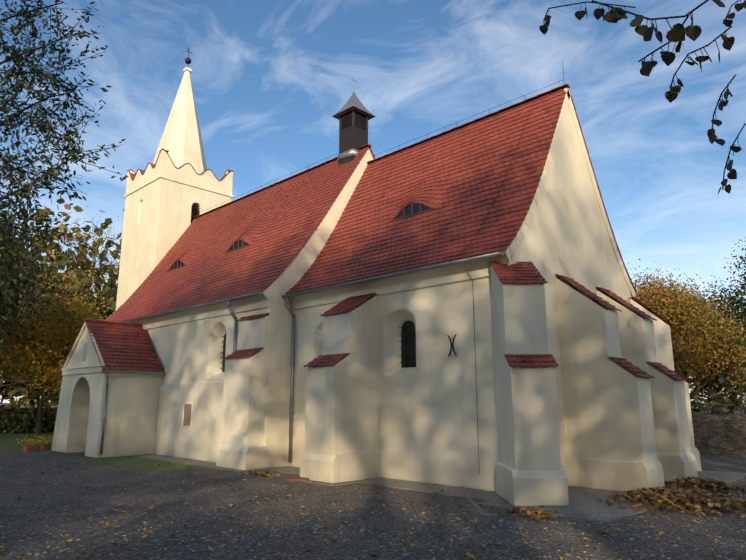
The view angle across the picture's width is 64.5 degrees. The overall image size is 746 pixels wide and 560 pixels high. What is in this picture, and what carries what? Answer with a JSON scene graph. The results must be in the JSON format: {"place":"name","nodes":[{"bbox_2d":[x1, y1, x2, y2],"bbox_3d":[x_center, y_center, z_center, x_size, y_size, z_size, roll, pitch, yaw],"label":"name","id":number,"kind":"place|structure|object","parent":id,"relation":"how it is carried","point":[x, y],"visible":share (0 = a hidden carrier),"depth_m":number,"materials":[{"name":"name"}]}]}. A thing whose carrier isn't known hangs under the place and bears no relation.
{"place":"outdoors","nodes":[
{"label":"outdoors","id":0,"kind":"place"},
{"bbox_2d":[0,185,81,349],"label":"tree","id":1,"kind":"object","parent":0,"point":[18,278],"depth_m":27.24,"materials":[{"name":"green plant"}]},
{"bbox_2d":[0,0,128,344],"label":"leaves","id":2,"kind":"object","parent":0,"point":[23,176],"depth_m":5.78,"materials":[{"name":"green plant"}]},
{"bbox_2d":[0,403,745,559],"bbox_3d":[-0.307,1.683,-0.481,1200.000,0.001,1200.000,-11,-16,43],"label":"ground","id":3,"kind":"structure","parent":0,"point":[68,493],"depth_m":8.96,"materials":[{"name":"grey gravel"}]},
{"bbox_2d":[0,408,55,432],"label":"hedge","id":4,"kind":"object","parent":3,"relation":"on","point":[13,409],"depth_m":33.26,"materials":[{"name":"green plant"}]},
{"bbox_2d":[0,396,57,434],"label":"hedge","id":5,"kind":"object","parent":3,"relation":"on","point":[26,417],"visible":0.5,"depth_m":32.34,"materials":[{"name":"green plant"}]},
{"bbox_2d":[22,443,50,452],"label":"flower pots","id":6,"kind":"object","parent":3,"relation":"on","point":[36,447],"visible":0.9,"depth_m":20.82,"materials":[{"name":"brown ceramic"}]},
{"bbox_2d":[17,434,52,449],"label":"yellow flowers","id":7,"kind":"object","parent":6,"relation":"on","point":[28,441],"visible":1,"depth_m":20.90,"materials":[{"name":"yellow plant"}]},
{"bbox_2d":[0,283,109,433],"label":"yellow tree","id":8,"kind":"object","parent":3,"relation":"on","point":[53,349],"depth_m":31.23,"materials":[{"name":"yellow plant"}]},
{"bbox_2d":[0,206,122,407],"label":"bare tree","id":9,"kind":"object","parent":3,"relation":"on","point":[89,291],"depth_m":40.49,"materials":[{"name":"plant"}]},
{"bbox_2d":[57,326,161,457],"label":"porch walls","id":10,"kind":"structure","parent":3,"relation":"on","point":[131,415],"depth_m":19.60,"materials":[{"name":"beige paint"}]},
{"bbox_2d":[59,319,164,373],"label":"porch roof","id":11,"kind":"structure","parent":10,"relation":"on","point":[132,332],"depth_m":20.31,"materials":[{"name":"red tile"}]},
{"bbox_2d":[116,178,231,309],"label":"tower walls","id":12,"kind":"structure","parent":3,"relation":"on","point":[157,219],"depth_m":27.88,"materials":[{"name":"paint"}]},
{"bbox_2d":[191,204,199,222],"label":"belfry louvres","id":13,"kind":"object","parent":12,"relation":"attached to","point":[194,210],"visible":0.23,"depth_m":28.69,"materials":[{"name":"brown wood"}]},
{"bbox_2d":[109,147,373,445],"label":"nave walls","id":14,"kind":"structure","parent":3,"relation":"on","point":[190,351],"depth_m":18.15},
{"bbox_2d":[104,144,374,321],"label":"nave roof","id":15,"kind":"structure","parent":14,"relation":"on","point":[255,252],"depth_m":21.30,"materials":[{"name":"red tile"}]},
{"bbox_2d":[167,239,250,271],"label":"dormer window frames","id":16,"kind":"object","parent":15,"relation":"on","point":[231,248],"visible":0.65,"depth_m":21.45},
{"bbox_2d":[339,126,367,166],"bbox_3d":[-0.687,-4.566,20.842,0.720,1.380,0.720,-11,-16,43],"label":"ridge turret base","id":17,"kind":"object","parent":15,"relation":"on","point":[353,137],"visible":0.5,"depth_m":20.61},
{"bbox_2d":[339,110,367,131],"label":"louvers","id":18,"kind":"object","parent":17,"relation":"on","point":[353,118],"visible":0.79,"depth_m":20.86,"materials":[{"name":"brown wood"}]},
{"bbox_2d":[332,79,375,119],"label":"turret roof","id":19,"kind":"structure","parent":18,"relation":"on","point":[353,102],"depth_m":20.95,"materials":[{"name":"grey metal"}]},
{"bbox_2d":[285,476,308,480],"bbox_3d":[-1.690,4.487,13.370,0.600,0.050,0.600,-11,-16,43],"label":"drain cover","id":20,"kind":"object","parent":3,"relation":"on","point":[293,478],"visible":0.71,"depth_m":13.18,"materials":[{"name":"brown"}]},
{"bbox_2d":[100,148,503,461],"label":"gutters","id":21,"kind":"object","parent":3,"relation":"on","point":[348,153],"visible":0.81,"depth_m":16.56,"materials":[{"name":"metal"}]},
{"bbox_2d":[0,198,745,412],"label":"treeline","id":22,"kind":"object","parent":3,"relation":"on","point":[73,289],"depth_m":44.14,"materials":[{"name":"green plant"}]},
{"bbox_2d":[0,454,745,559],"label":"fallen leaves","id":23,"kind":"object","parent":3,"relation":"on","point":[690,496],"visible":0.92,"depth_m":9.87,"materials":[{"name":"brown plant"}]},
{"bbox_2d":[0,505,745,559],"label":"fallen leaves","id":24,"kind":"object","parent":3,"relation":"on","point":[352,536],"visible":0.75,"depth_m":7.73,"materials":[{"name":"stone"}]},
{"bbox_2d":[51,88,701,505],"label":"church trim","id":25,"kind":"structure","parent":3,"relation":"on","point":[627,430],"depth_m":13.24,"materials":[{"name":"paint"}]},
{"bbox_2d":[153,67,206,173],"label":"spire","id":26,"kind":"structure","parent":25,"relation":"on","point":[181,142],"depth_m":29.93,"materials":[{"name":"beige paint"}]},
{"bbox_2d":[185,48,190,66],"bbox_3d":[-9.844,-11.859,31.533,0.340,1.250,0.340,-11,-16,43],"label":"spire finial","id":27,"kind":"object","parent":26,"relation":"on","point":[188,60],"visible":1,"depth_m":31.42,"materials":[{"name":"black metal"}]},
{"bbox_2d":[127,149,233,180],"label":"tower parapet caps","id":28,"kind":"object","parent":25,"relation":"on","point":[132,176],"visible":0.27,"depth_m":28.98,"materials":[{"name":"tile"}]},
{"bbox_2d":[183,404,191,425],"bbox_3d":[-5.804,4.231,18.541,0.460,0.660,0.025,-11,-16,43],"label":"plaque","id":29,"kind":"object","parent":25,"relation":"attached to","point":[187,414],"visible":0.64,"depth_m":18.54,"materials":[{"name":"brown stone"}]},
{"bbox_2d":[199,70,564,473],"bbox_3d":[-2.922,0.236,19.545,18.561,10.250,3.590,-11,-16,43],"label":"iron work","id":30,"kind":"object","parent":25,"relation":"on","point":[409,347],"visible":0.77,"depth_m":14.10,"materials":[{"name":"black metal"}]},
{"bbox_2d":[222,261,691,382],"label":"buttress caps","id":31,"kind":"object","parent":25,"relation":"attached to","point":[546,360],"visible":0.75,"depth_m":12.88,"materials":[{"name":"tile"}]},
{"bbox_2d":[289,96,629,491],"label":"chancel walls","id":32,"kind":"structure","parent":3,"relation":"on","point":[430,406],"depth_m":13.33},
{"bbox_2d":[222,320,415,371],"bbox_3d":[-1.746,1.862,16.334,7.283,1.340,0.345,-9,-15,37],"label":"window glass","id":33,"kind":"object","parent":32,"relation":"attached to","point":[412,329],"visible":0.38,"depth_m":14.14,"materials":[{"name":"black glass"}]},
{"bbox_2d":[286,83,636,293],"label":"chancel roof","id":34,"kind":"structure","parent":32,"relation":"on","point":[341,254],"depth_m":15.55,"materials":[{"name":"red tile"}]},
{"bbox_2d":[389,202,435,222],"bbox_3d":[1.068,-1.917,16.010,1.800,0.395,0.001,-11,-16,43],"label":"dormer window frame","id":35,"kind":"object","parent":34,"relation":"on","point":[416,208],"visible":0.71,"depth_m":15.99,"materials":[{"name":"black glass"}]},
{"bbox_2d":[261,468,745,515],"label":"kerb edging","id":36,"kind":"object","parent":3,"relation":"on","point":[476,506],"visible":0.71,"depth_m":10.78,"materials":[{"name":"grey concrete"}]},
{"bbox_2d":[628,259,745,413],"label":"tree","id":37,"kind":"object","parent":3,"relation":"on","point":[661,295],"depth_m":23.09,"materials":[{"name":"plant"}]},
{"bbox_2d":[680,340,745,414],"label":"hedge","id":38,"kind":"object","parent":3,"relation":"on","point":[734,404],"visible":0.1,"depth_m":20.95,"materials":[{"name":"green plant"}]},
{"bbox_2d":[684,239,745,412],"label":"tree","id":39,"kind":"object","parent":3,"relation":"on","point":[731,299],"depth_m":25.36,"materials":[{"name":"plant"}]},
{"bbox_2d":[692,414,745,455],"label":"stone wall","id":40,"kind":"structure","parent":3,"relation":"on","point":[725,434],"depth_m":19.49,"materials":[{"name":"grey stone"}]},
{"bbox_2d":[0,0,745,402],"label":"sky","id":41,"kind":"structure","parent":0,"point":[269,78],"materials":[{"name":"blue"}]},
{"bbox_2d":[539,0,745,193],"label":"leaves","id":42,"kind":"object","parent":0,"point":[677,32],"depth_m":3.12,"materials":[{"name":"plant"}]}
]}

